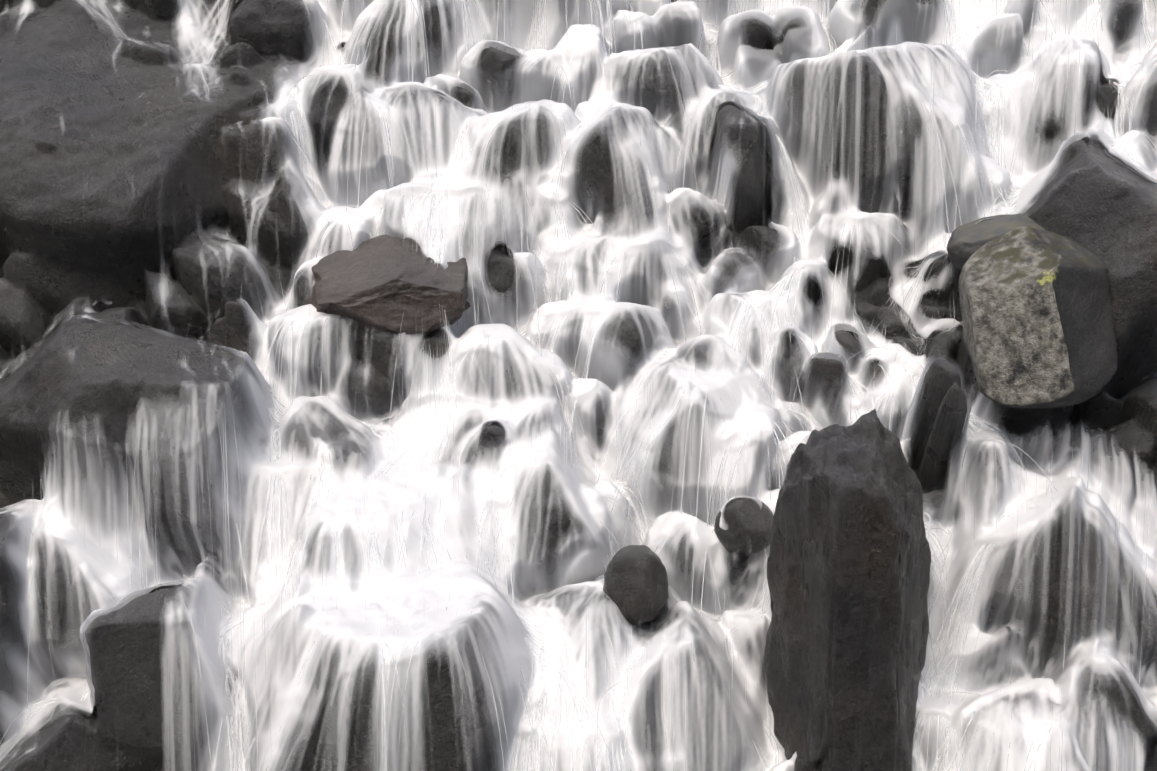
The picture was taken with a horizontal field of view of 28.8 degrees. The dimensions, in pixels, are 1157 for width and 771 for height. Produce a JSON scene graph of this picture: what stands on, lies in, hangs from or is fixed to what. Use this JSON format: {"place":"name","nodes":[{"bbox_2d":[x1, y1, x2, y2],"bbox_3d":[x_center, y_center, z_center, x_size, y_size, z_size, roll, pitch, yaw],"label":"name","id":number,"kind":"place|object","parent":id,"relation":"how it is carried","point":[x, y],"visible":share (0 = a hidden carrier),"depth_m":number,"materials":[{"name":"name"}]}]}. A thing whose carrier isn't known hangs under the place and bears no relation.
{"place":"outdoors","nodes":[
{"label":"outdoors","id":0,"kind":"place"},
{"bbox_2d":[0,0,1156,770],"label":"slope rock","id":1,"kind":"object","parent":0,"point":[96,166],"visible":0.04,"depth_m":11.96,"materials":[{"name":"grey stone"}]},
{"bbox_2d":[304,235,470,337],"bbox_3d":[-1.039,-0.525,12.205,0.950,0.556,0.836,2,15,6],"label":"brown boulder","id":2,"kind":"object","parent":1,"relation":"on","point":[379,284],"visible":0.77,"depth_m":11.90,"materials":[{"name":"stone"}]},
{"bbox_2d":[0,0,1156,770],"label":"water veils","id":3,"kind":"object","parent":1,"relation":"on","point":[364,618],"visible":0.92,"depth_m":11.66,"materials":[{"name":"liquid"}]},
{"bbox_2d":[0,0,1156,770],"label":"water threads","id":4,"kind":"object","parent":1,"relation":"on","point":[782,282],"visible":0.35,"depth_m":11.69,"materials":[{"name":"white liquid"}]},
{"bbox_2d":[603,545,668,625],"bbox_3d":[0.289,1.001,11.315,0.331,0.414,0.406,0,-25,2],"label":"round stone","id":5,"kind":"object","parent":1,"relation":"on","point":[635,587],"visible":0.98,"depth_m":11.17,"materials":[{"name":"grey stone"}]},
{"bbox_2d":[714,498,772,554],"bbox_3d":[0.849,0.721,11.471,0.318,0.311,0.309,0,-25,2],"label":"round stone","id":6,"kind":"object","parent":1,"relation":"on","point":[744,519],"visible":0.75,"depth_m":11.36,"materials":[{"name":"grey stone"}]},
{"bbox_2d":[764,409,930,770],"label":"tall rock","id":7,"kind":"object","parent":1,"relation":"on","point":[848,567],"visible":1,"depth_m":10.68,"materials":[{"name":"grey stone"}]},
{"bbox_2d":[946,213,1044,269],"bbox_3d":[2.280,-0.742,11.880,0.651,0.309,0.633,4,15,14],"label":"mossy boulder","id":8,"kind":"object","parent":1,"relation":"on","point":[966,241],"visible":0.44,"depth_m":11.77,"materials":[{"name":"grey stone"}]},
{"bbox_2d":[959,226,1117,408],"bbox_3d":[2.319,-0.353,11.368,0.845,0.889,0.748,11,19,36],"label":"lichen boulder","id":9,"kind":"object","parent":1,"relation":"on","point":[1037,317],"visible":0.98,"depth_m":11.10,"materials":[{"name":"grey stone"}]}
]}

